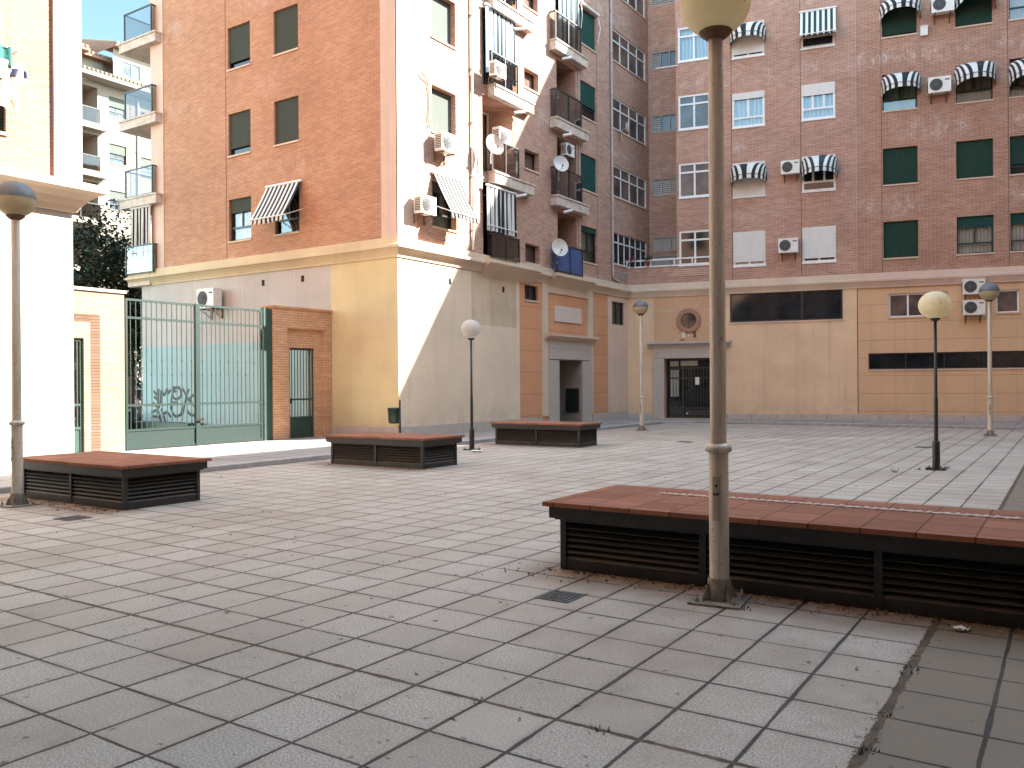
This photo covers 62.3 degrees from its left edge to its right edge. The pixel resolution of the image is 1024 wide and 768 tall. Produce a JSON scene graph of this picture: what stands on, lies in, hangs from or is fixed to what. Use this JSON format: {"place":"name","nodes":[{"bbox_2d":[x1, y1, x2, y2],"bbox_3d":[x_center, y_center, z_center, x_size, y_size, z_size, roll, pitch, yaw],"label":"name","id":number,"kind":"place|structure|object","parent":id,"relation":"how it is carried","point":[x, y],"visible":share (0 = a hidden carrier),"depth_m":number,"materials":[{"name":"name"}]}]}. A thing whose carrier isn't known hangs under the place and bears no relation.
{"place":"outdoors","nodes":[
{"label":"outdoors","id":0,"kind":"place"},
{"bbox_2d":[81,0,149,59],"label":"sky","id":1,"kind":"structure","parent":0,"point":[100,19],"materials":[{"name":"blue"}]},
{"bbox_2d":[0,423,1023,767],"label":"plaza paving","id":2,"kind":"structure","parent":0,"point":[114,653],"depth_m":5.04,"materials":[{"name":"grey tile"}]},
{"bbox_2d":[0,181,38,507],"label":"street lamp","id":3,"kind":"object","parent":2,"relation":"on","point":[18,199],"visible":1,"depth_m":10.71,"materials":[{"name":"grey metal"}]},
{"bbox_2d":[10,451,211,510],"bbox_3d":[-5.393,1.264,11.357,2.600,0.550,1.280,0,0,34],"label":"tiled bench","id":4,"kind":"object","parent":2,"relation":"on","point":[123,481],"visible":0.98,"depth_m":10.82,"materials":[{"name":"paint"}]},
{"bbox_2d":[323,432,464,468],"bbox_3d":[-2.248,1.241,16.032,2.480,0.550,1.210,0,0,34],"label":"tiled bench","id":5,"kind":"object","parent":2,"relation":"on","point":[407,450],"visible":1,"depth_m":15.56,"materials":[{"name":"paint"}]},
{"bbox_2d":[461,320,480,449],"bbox_3d":[-0.931,0.015,19.437,0.450,2.980,0.450,0,0,34],"label":"street lamp","id":6,"kind":"object","parent":2,"relation":"on","point":[470,328],"visible":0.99,"depth_m":19.38,"materials":[{"name":"black metal"}]},
{"bbox_2d":[2,433,1019,766],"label":"leaf litter","id":7,"kind":"object","parent":2,"relation":"on","point":[698,589],"visible":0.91,"depth_m":5.70,"materials":[{"name":"brown plant"}]},
{"bbox_2d":[0,420,1023,492],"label":"kerb","id":8,"kind":"structure","parent":2,"relation":"on","point":[5,488],"depth_m":26.53,"materials":[{"name":"concrete"}]},
{"bbox_2d":[0,420,1023,493],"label":"gutter strip","id":9,"kind":"object","parent":2,"relation":"on","point":[494,441],"visible":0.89,"depth_m":21.76,"materials":[{"name":"grey concrete"}]},
{"bbox_2d":[489,420,602,447],"bbox_3d":[0.822,1.219,20.884,2.600,0.550,1.090,0,0,34],"label":"tiled bench","id":10,"kind":"object","parent":2,"relation":"on","point":[557,433],"visible":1,"depth_m":20.45,"materials":[{"name":"paint"}]},
{"bbox_2d":[534,589,586,602],"bbox_3d":[0.343,1.492,5.970,0.270,0.010,0.270,0,0,34],"label":"drain cover","id":11,"kind":"object","parent":2,"relation":"on","point":[560,596],"visible":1,"depth_m":5.95,"materials":[{"name":"metal"}]},
{"bbox_2d":[633,300,647,430],"bbox_3d":[4.079,-0.592,26.790,0.478,4.120,0.478,0,0,34],"label":"street lamp","id":12,"kind":"object","parent":2,"relation":"on","point":[640,308],"visible":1,"depth_m":26.74,"materials":[{"name":"beige metal"}]},
{"bbox_2d":[680,0,750,609],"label":"street lamp","id":13,"kind":"object","parent":2,"relation":"on","point":[714,24],"visible":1,"depth_m":5.76,"materials":[{"name":"grey metal"}]},
{"bbox_2d":[542,485,1023,629],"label":"tiled bench","id":14,"kind":"object","parent":2,"relation":"on","point":[959,568],"visible":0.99,"depth_m":5.85,"materials":[{"name":"paint"}]},
{"bbox_2d":[659,492,1023,519],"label":"rope","id":15,"kind":"object","parent":14,"relation":"on","point":[885,509],"visible":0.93,"depth_m":6.33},
{"bbox_2d":[918,291,952,470],"bbox_3d":[7.157,-0.061,14.319,0.524,3.014,0.524,0,0,34],"label":"street lamp","id":16,"kind":"object","parent":2,"relation":"on","point":[934,306],"visible":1,"depth_m":14.26,"materials":[{"name":"black metal"}]},
{"bbox_2d":[979,283,999,436],"bbox_3d":[12.891,-0.663,22.873,0.508,4.134,0.508,0,0,34],"label":"street lamp","id":17,"kind":"object","parent":2,"relation":"on","point":[989,293],"visible":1,"depth_m":22.82,"materials":[{"name":"beige metal"}]},
{"bbox_2d":[0,418,1023,485],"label":"pavement","id":18,"kind":"structure","parent":0,"point":[235,452],"depth_m":19.72,"materials":[{"name":"grey concrete"}]},
{"bbox_2d":[73,286,126,452],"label":"brick gate pier","id":19,"kind":"structure","parent":18,"relation":"on","point":[99,373],"depth_m":18.17,"materials":[{"name":"beige brick"}]},
{"bbox_2d":[124,298,272,449],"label":"metal gate","id":20,"kind":"structure","parent":18,"relation":"on","point":[197,434],"depth_m":20.24,"materials":[{"name":"green metal"}]},
{"bbox_2d":[261,305,332,439],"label":"brick gate pier","id":21,"kind":"structure","parent":18,"relation":"on","point":[308,330],"depth_m":23.10,"materials":[{"name":"orange brick"}]},
{"label":"ground","id":22,"kind":"structure","parent":0,"visible":0},
{"bbox_2d":[0,0,109,472],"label":"apartment building","id":23,"kind":"structure","parent":22,"relation":"on","point":[41,142],"depth_m":14.75,"materials":[{"name":"paint"}]},
{"bbox_2d":[0,44,27,109],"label":"laundry","id":24,"kind":"object","parent":23,"relation":"hanging from","point":[12,74],"visible":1,"depth_m":14.03,"materials":[{"name":"white fabric"}]},
{"bbox_2d":[117,0,648,433],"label":"apartment building","id":25,"kind":"structure","parent":22,"relation":"on","point":[326,101],"depth_m":26.13,"materials":[{"name":"brick"}]},
{"bbox_2d":[130,204,151,256],"bbox_3d":[-12.527,-5.159,28.598,1.150,1.700,0.091,0,0,34],"label":"drop awning","id":26,"kind":"object","parent":25,"relation":"attached to","point":[140,227],"visible":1,"depth_m":28.61,"materials":[{"name":"white fabric"}]},
{"bbox_2d":[196,288,222,319],"bbox_3d":[-9.397,-2.499,26.441,0.820,0.923,0.470,0,0,34],"label":"air conditioner","id":27,"kind":"object","parent":25,"relation":"attached to","point":[209,296],"visible":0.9,"depth_m":26.23,"materials":[{"name":"metal"}]},
{"bbox_2d":[227,110,250,157],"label":"window","id":28,"kind":"structure","parent":25,"relation":"in","point":[240,123],"depth_m":26.08,"materials":[{"name":"black metal"}]},
{"bbox_2d":[227,22,250,71],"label":"window","id":29,"kind":"structure","parent":25,"relation":"in","point":[240,35],"depth_m":26.09,"materials":[{"name":"black metal"}]},
{"bbox_2d":[228,197,251,243],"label":"window","id":30,"kind":"structure","parent":25,"relation":"in","point":[240,207],"depth_m":26.21,"materials":[{"name":"clear glass"}]},
{"bbox_2d":[249,179,302,224],"bbox_3d":[-6.874,-5.254,24.611,1.540,1.308,0.702,0,0,34],"label":"awning","id":31,"kind":"object","parent":25,"relation":"attached to","point":[274,202],"visible":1,"depth_m":24.57,"materials":[{"name":"white fabric"}]},
{"bbox_2d":[272,5,298,56],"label":"window","id":32,"kind":"structure","parent":25,"relation":"in","point":[286,19],"depth_m":24.90,"materials":[{"name":"black metal"}]},
{"bbox_2d":[273,97,298,146],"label":"window","id":33,"kind":"structure","parent":25,"relation":"in","point":[287,111],"depth_m":24.92,"materials":[{"name":"black metal"}]},
{"bbox_2d":[274,188,299,236],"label":"window","id":34,"kind":"structure","parent":25,"relation":"in","point":[290,223],"depth_m":25.05,"materials":[{"name":"glass"}]},
{"bbox_2d":[413,194,435,225],"bbox_3d":[-2.403,-4.741,23.136,0.378,0.742,0.659,0,0,34],"label":"air conditioner","id":35,"kind":"object","parent":25,"relation":"attached to","point":[425,205],"visible":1,"depth_m":22.95,"materials":[{"name":"metal"}]},
{"bbox_2d":[431,88,450,133],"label":"window","id":36,"kind":"structure","parent":25,"relation":"in","point":[441,102],"depth_m":24.35,"materials":[{"name":"black metal"}]},
{"bbox_2d":[431,0,456,49],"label":"window","id":37,"kind":"structure","parent":25,"relation":"in","point":[440,10],"depth_m":24.38,"materials":[{"name":"black metal"}]},
{"bbox_2d":[432,181,457,232],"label":"window","id":38,"kind":"structure","parent":25,"relation":"in","point":[439,221],"depth_m":24.57,"materials":[{"name":"black glass"}]},
{"bbox_2d":[434,131,456,164],"bbox_3d":[-1.900,-6.642,23.897,0.399,0.783,0.695,0,0,34],"label":"air conditioner","id":39,"kind":"object","parent":25,"relation":"attached to","point":[446,143],"visible":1,"depth_m":23.70,"materials":[{"name":"grey metal"}]},
{"bbox_2d":[432,171,477,223],"bbox_3d":[-1.605,-5.272,24.044,0.702,1.388,1.280,0,0,34],"label":"awning","id":40,"kind":"object","parent":25,"relation":"attached to","point":[452,190],"visible":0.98,"depth_m":24.01,"materials":[{"name":"white fabric"}]},
{"bbox_2d":[482,111,488,171],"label":"window","id":41,"kind":"structure","parent":25,"relation":"in","point":[483,113],"depth_m":27.67,"materials":[{"name":"white metal"}]},
{"bbox_2d":[481,15,502,85],"bbox_3d":[-0.828,-10.324,26.720,0.187,2.320,1.680,0,0,34],"label":"window","id":42,"kind":"structure","parent":25,"relation":"in","point":[485,75],"depth_m":26.78,"materials":[{"name":"metal"}]},
{"bbox_2d":[486,134,503,163],"bbox_3d":[-0.510,-7.082,25.409,0.463,0.855,0.442,0,0,12],"label":"satellite dish","id":43,"kind":"object","parent":25,"relation":"attached to","point":[494,144],"visible":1,"depth_m":25.48,"materials":[{"name":"paint"}]},
{"bbox_2d":[488,60,505,87],"bbox_3d":[-0.468,-9.382,25.694,0.336,0.659,0.586,0,0,34],"label":"air conditioner","id":44,"kind":"object","parent":25,"relation":"attached to","point":[497,70],"visible":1,"depth_m":25.53,"materials":[{"name":"metal"}]},
{"bbox_2d":[484,2,516,85],"bbox_3d":[-0.343,-10.543,26.391,0.091,2.090,1.670,0,0,34],"label":"drop awning","id":45,"kind":"object","parent":25,"relation":"attached to","point":[500,35],"visible":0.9,"depth_m":26.42,"materials":[{"name":"white fabric"}]},
{"bbox_2d":[485,183,517,236],"bbox_3d":[-0.308,-5.383,26.351,0.091,1.410,1.660,0,0,34],"label":"drop awning","id":46,"kind":"object","parent":25,"relation":"attached to","point":[501,212],"visible":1,"depth_m":26.37,"materials":[{"name":"white fabric"}]},
{"bbox_2d":[559,0,578,51],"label":"drop awning","id":47,"kind":"object","parent":25,"relation":"on","point":[568,9],"visible":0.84,"depth_m":30.05,"materials":[{"name":"white fabric"}]},
{"bbox_2d":[580,80,596,124],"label":"window","id":48,"kind":"structure","parent":25,"relation":"in","point":[587,93],"depth_m":31.54,"materials":[{"name":"green metal"}]},
{"bbox_2d":[580,8,596,53],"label":"window","id":49,"kind":"structure","parent":25,"relation":"in","point":[587,29],"depth_m":31.51,"materials":[{"name":"green metal"}]},
{"bbox_2d":[581,225,597,265],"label":"window","id":50,"kind":"structure","parent":25,"relation":"in","point":[586,232],"depth_m":31.67,"materials":[{"name":"glass"}]},
{"bbox_2d":[581,153,597,194],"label":"window","id":51,"kind":"structure","parent":25,"relation":"in","point":[587,163],"depth_m":31.50,"materials":[{"name":"green metal"}]},
{"bbox_2d":[612,28,646,83],"bbox_3d":[4.740,-13.292,34.412,0.131,1.285,3.160,0,0,34],"label":"window","id":52,"kind":"structure","parent":25,"relation":"in","point":[625,53],"depth_m":34.42,"materials":[{"name":"glass"}]},
{"bbox_2d":[614,233,645,267],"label":"window","id":53,"kind":"structure","parent":25,"relation":"in","point":[625,247],"depth_m":34.28,"materials":[{"name":"white metal"}]},
{"bbox_2d":[613,97,646,146],"bbox_3d":[4.760,-10.622,34.412,0.131,1.285,3.160,0,0,34],"label":"window","id":54,"kind":"structure","parent":25,"relation":"in","point":[622,113],"depth_m":34.50,"materials":[{"name":"grey glass"}]},
{"bbox_2d":[613,165,647,209],"bbox_3d":[4.779,-7.952,34.412,0.131,1.285,3.160,0,0,34],"label":"window","id":55,"kind":"structure","parent":25,"relation":"in","point":[630,188],"depth_m":34.42,"materials":[{"name":"white metal"}]},
{"bbox_2d":[626,0,1023,421],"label":"apartment building","id":56,"kind":"structure","parent":22,"relation":"on","point":[904,210],"depth_m":31.22,"materials":[{"name":"brick"}]},
{"bbox_2d":[651,50,675,69],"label":"stair window","id":57,"kind":"structure","parent":56,"relation":"in","point":[664,58],"depth_m":35.73,"materials":[{"name":"blue glass"}]},
{"bbox_2d":[652,177,675,195],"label":"stair window","id":58,"kind":"structure","parent":56,"relation":"in","point":[662,186],"depth_m":35.72,"materials":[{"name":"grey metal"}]},
{"bbox_2d":[652,113,675,132],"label":"stair window","id":59,"kind":"structure","parent":56,"relation":"in","point":[667,122],"depth_m":35.72,"materials":[{"name":"blue glass"}]},
{"bbox_2d":[653,236,676,251],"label":"stair window","id":60,"kind":"structure","parent":56,"relation":"in","point":[669,243],"depth_m":35.72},
{"bbox_2d":[666,358,709,417],"bbox_3d":[7.091,0.168,33.597,1.920,2.360,0.090,0,0,21],"label":"entrance door","id":61,"kind":"structure","parent":56,"relation":"in","point":[687,380],"depth_m":33.65,"materials":[{"name":"black metal"}]},
{"bbox_2d":[676,308,700,332],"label":"round window","id":62,"kind":"structure","parent":56,"relation":"in","point":[688,320],"depth_m":33.18,"materials":[{"name":"brick"}]},
{"bbox_2d":[677,27,707,63],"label":"window","id":63,"kind":"structure","parent":56,"relation":"in","point":[691,47],"depth_m":33.30,"materials":[{"name":"white glass"}]},
{"bbox_2d":[678,93,707,131],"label":"window","id":64,"kind":"structure","parent":56,"relation":"in","point":[692,109],"depth_m":33.15,"materials":[{"name":"glass"}]},
{"bbox_2d":[678,161,708,198],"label":"window","id":65,"kind":"structure","parent":56,"relation":"in","point":[693,177],"depth_m":33.15,"materials":[{"name":"white metal"}]},
{"bbox_2d":[679,230,708,266],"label":"window","id":66,"kind":"structure","parent":56,"relation":"in","point":[695,243],"depth_m":33.15,"materials":[{"name":"white metal"}]},
{"bbox_2d":[729,21,765,42],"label":"awning","id":67,"kind":"object","parent":56,"relation":"attached to","point":[758,28],"depth_m":31.86,"materials":[{"name":"black fabric"}]},
{"bbox_2d":[731,20,764,59],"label":"window","id":68,"kind":"structure","parent":56,"relation":"in","point":[748,46],"depth_m":32.38,"materials":[{"name":"white metal"}]},
{"bbox_2d":[730,163,766,183],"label":"awning","id":69,"kind":"object","parent":56,"relation":"attached to","point":[751,170],"depth_m":31.91,"materials":[{"name":"black fabric"}]},
{"bbox_2d":[732,90,764,129],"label":"window","id":70,"kind":"structure","parent":56,"relation":"in","point":[748,108],"depth_m":32.49,"materials":[{"name":"glass"}]},
{"bbox_2d":[732,161,765,198],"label":"window","id":71,"kind":"structure","parent":56,"relation":"in","point":[744,187],"depth_m":32.38,"materials":[{"name":"white metal"}]},
{"bbox_2d":[733,230,765,267],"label":"window","id":72,"kind":"structure","parent":56,"relation":"in","point":[749,247],"depth_m":32.39,"materials":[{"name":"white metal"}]},
{"bbox_2d":[729,289,842,323],"bbox_3d":[10.301,-2.913,31.955,4.090,1.165,0.132,0,0,21],"label":"window","id":73,"kind":"structure","parent":56,"relation":"in","point":[818,305],"depth_m":31.97,"materials":[{"name":"black glass"}]},
{"bbox_2d":[778,237,798,260],"bbox_3d":[10.332,-5.025,31.684,0.717,0.808,0.412,0,0,21],"label":"air conditioner","id":74,"kind":"object","parent":56,"relation":"attached to","point":[787,245],"visible":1,"depth_m":31.52,"materials":[{"name":"metal"}]},
{"bbox_2d":[781,159,799,182],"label":"air conditioner","id":75,"kind":"object","parent":56,"relation":"attached to","point":[790,167],"visible":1,"depth_m":31.51,"materials":[{"name":"metal"}]},
{"bbox_2d":[800,31,834,50],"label":"window","id":76,"kind":"structure","parent":56,"relation":"in","point":[827,39],"depth_m":31.51,"materials":[{"name":"beige metal"}]},
{"bbox_2d":[799,6,836,36],"bbox_3d":[11.271,-13.356,31.244,1.320,1.128,0.497,0,0,21],"label":"awning","id":77,"kind":"object","parent":56,"relation":"attached to","point":[818,21],"visible":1,"depth_m":31.24,"materials":[{"name":"white fabric"}]},
{"bbox_2d":[801,154,835,192],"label":"window","id":78,"kind":"structure","parent":56,"relation":"in","point":[816,181],"depth_m":31.53,"materials":[{"name":"white metal"}]},
{"bbox_2d":[801,81,835,121],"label":"window","id":79,"kind":"structure","parent":56,"relation":"in","point":[818,99],"depth_m":31.57,"materials":[{"name":"white metal"}]},
{"bbox_2d":[801,155,837,180],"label":"awning","id":80,"kind":"object","parent":56,"relation":"attached to","point":[819,163],"depth_m":30.96,"materials":[{"name":"black fabric"}]},
{"bbox_2d":[802,225,836,263],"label":"window","id":81,"kind":"structure","parent":56,"relation":"in","point":[818,243],"depth_m":31.48,"materials":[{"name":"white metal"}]},
{"bbox_2d":[881,6,916,38],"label":"window","id":82,"kind":"structure","parent":56,"relation":"in","point":[900,21],"depth_m":30.58,"materials":[{"name":"green metal"}]},
{"bbox_2d":[879,0,920,23],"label":"awning","id":83,"kind":"object","parent":56,"relation":"attached to","point":[886,6],"depth_m":30.03,"materials":[{"name":"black fabric"}]},
{"bbox_2d":[882,76,917,112],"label":"window","id":84,"kind":"structure","parent":56,"relation":"in","point":[901,98],"depth_m":30.73,"materials":[{"name":"glass"}]},
{"bbox_2d":[882,146,918,186],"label":"window","id":85,"kind":"structure","parent":56,"relation":"in","point":[899,164],"depth_m":30.58,"materials":[{"name":"green metal"}]},
{"bbox_2d":[883,220,918,259],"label":"window","id":86,"kind":"structure","parent":56,"relation":"in","point":[900,239],"depth_m":30.57,"materials":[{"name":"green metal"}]},
{"bbox_2d":[881,71,921,95],"bbox_3d":[13.875,-10.760,30.166,1.320,0.822,0.664,0,0,21],"label":"awning","id":87,"kind":"object","parent":56,"relation":"attached to","point":[895,80],"depth_m":30.00,"materials":[{"name":"black fabric"}]},
{"bbox_2d":[888,292,947,318],"bbox_3d":[14.531,-2.813,30.359,1.940,0.905,0.181,0,0,21],"label":"window","id":88,"kind":"structure","parent":56,"relation":"in","point":[905,305],"depth_m":30.55,"materials":[{"name":"white metal"}]},
{"bbox_2d":[927,75,950,103],"bbox_3d":[15.044,-10.362,29.856,0.732,0.824,0.420,0,0,21],"label":"air conditioner","id":89,"kind":"object","parent":56,"relation":"attached to","point":[938,85],"visible":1,"depth_m":29.71,"materials":[{"name":"metal"}]},
{"bbox_2d":[930,0,953,24],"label":"air conditioner","id":90,"kind":"object","parent":56,"relation":"attached to","point":[940,7],"visible":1,"depth_m":29.67,"materials":[{"name":"metal"}]},
{"bbox_2d":[868,351,1023,370],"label":"window","id":91,"kind":"structure","parent":56,"relation":"in","point":[977,360],"depth_m":30.05,"materials":[{"name":"black glass"}]},
{"bbox_2d":[961,278,984,299],"bbox_3d":[16.051,-3.244,29.499,0.703,0.791,0.403,0,0,21],"label":"air conditioner","id":92,"kind":"object","parent":56,"relation":"attached to","point":[971,286],"visible":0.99,"depth_m":29.35,"materials":[{"name":"metal"}]},
{"bbox_2d":[962,299,984,322],"bbox_3d":[16.056,-2.524,29.499,0.703,0.791,0.403,0,0,21],"label":"air conditioner","id":93,"kind":"object","parent":56,"relation":"attached to","point":[973,307],"visible":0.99,"depth_m":29.34,"materials":[{"name":"metal"}]},
{"bbox_2d":[955,0,992,28],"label":"window","id":94,"kind":"structure","parent":56,"relation":"in","point":[969,13],"depth_m":29.72,"materials":[{"name":"green metal"}]},
{"bbox_2d":[955,76,993,104],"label":"window","id":95,"kind":"structure","parent":56,"relation":"in","point":[975,89],"depth_m":29.87,"materials":[{"name":"glass"}]},
{"bbox_2d":[954,61,995,88],"bbox_3d":[16.059,-10.786,29.299,1.300,0.882,0.718,0,0,21],"label":"awning","id":96,"kind":"object","parent":56,"relation":"attached to","point":[963,72],"depth_m":29.13,"materials":[{"name":"black fabric"}]},
{"bbox_2d":[956,139,993,179],"bbox_3d":[16.218,-7.856,29.719,1.190,1.365,0.221,0,0,21],"label":"window","id":97,"kind":"structure","parent":56,"relation":"in","point":[974,159],"depth_m":29.72,"materials":[{"name":"green metal"}]},
{"bbox_2d":[956,215,994,255],"bbox_3d":[16.259,-5.206,29.775,1.190,1.365,0.342,0,0,21],"label":"window","id":98,"kind":"structure","parent":56,"relation":"in","point":[974,233],"depth_m":29.83,"materials":[{"name":"green metal"}]},
{"bbox_2d":[996,289,1020,313],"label":"window","id":99,"kind":"structure","parent":56,"relation":"in","point":[1007,302],"depth_m":29.38,"materials":[{"name":"white metal"}]},
{"bbox_2d":[1008,0,1023,20],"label":"window","id":100,"kind":"structure","parent":56,"relation":"in","point":[1016,7],"depth_m":29.41,"materials":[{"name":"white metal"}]},
{"bbox_2d":[1009,59,1023,84],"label":"awning","id":101,"kind":"object","parent":56,"relation":"attached to","point":[1016,68],"depth_m":28.83,"materials":[{"name":"black fabric"}]},
{"bbox_2d":[1009,136,1023,175],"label":"window","id":102,"kind":"structure","parent":56,"relation":"in","point":[1016,143],"depth_m":29.27,"materials":[{"name":"green metal"}]},
{"bbox_2d":[1009,59,1023,98],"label":"window","id":103,"kind":"structure","parent":56,"relation":"in","point":[1016,89],"depth_m":29.39,"materials":[{"name":"brown metal"}]},
{"bbox_2d":[1010,213,1023,252],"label":"window","id":104,"kind":"structure","parent":56,"relation":"in","point":[1017,219],"depth_m":29.38,"materials":[{"name":"green metal"}]},
{"label":"street","id":105,"kind":"structure","parent":0,"visible":0},
{"bbox_2d":[73,196,141,310],"bbox_3d":[-15.083,-2.613,30.735,3.731,8.462,4.061,0,0,5],"label":"tree","id":106,"kind":"object","parent":105,"relation":"on","point":[96,270],"visible":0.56,"depth_m":30.28,"materials":[{"name":"green plant"}]},
{"bbox_2d":[73,38,151,382],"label":"apartment building","id":107,"kind":"structure","parent":105,"relation":"on","point":[111,154],"depth_m":46.83,"materials":[{"name":"white paint"}]},
{"bbox_2d":[109,97,123,119],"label":"window","id":108,"kind":"structure","parent":107,"relation":"in","point":[116,106],"depth_m":46.93,"materials":[{"name":"white glass"}]},
{"bbox_2d":[109,143,126,166],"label":"window","id":109,"kind":"structure","parent":107,"relation":"in","point":[117,154],"depth_m":46.96,"materials":[{"name":"white metal"}]},
{"bbox_2d":[122,61,140,81],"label":"window","id":110,"kind":"structure","parent":107,"relation":"in","point":[129,70],"depth_m":48.94,"materials":[{"name":"white glass"}]},
{"bbox_2d":[99,273,142,410],"bbox_3d":[-13.838,-1.256,30.860,2.794,5.728,3.047,0,0,34],"label":"tree","id":111,"kind":"object","parent":105,"relation":"on","point":[138,330],"visible":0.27,"depth_m":30.57,"materials":[{"name":"green plant"}]},
{"bbox_2d":[135,421,203,428],"bbox_3d":[-12.638,1.407,28.349,6.600,0.310,0.600,0,0,34],"label":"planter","id":112,"kind":"object","parent":105,"relation":"on","point":[159,424],"visible":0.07,"depth_m":27.23,"materials":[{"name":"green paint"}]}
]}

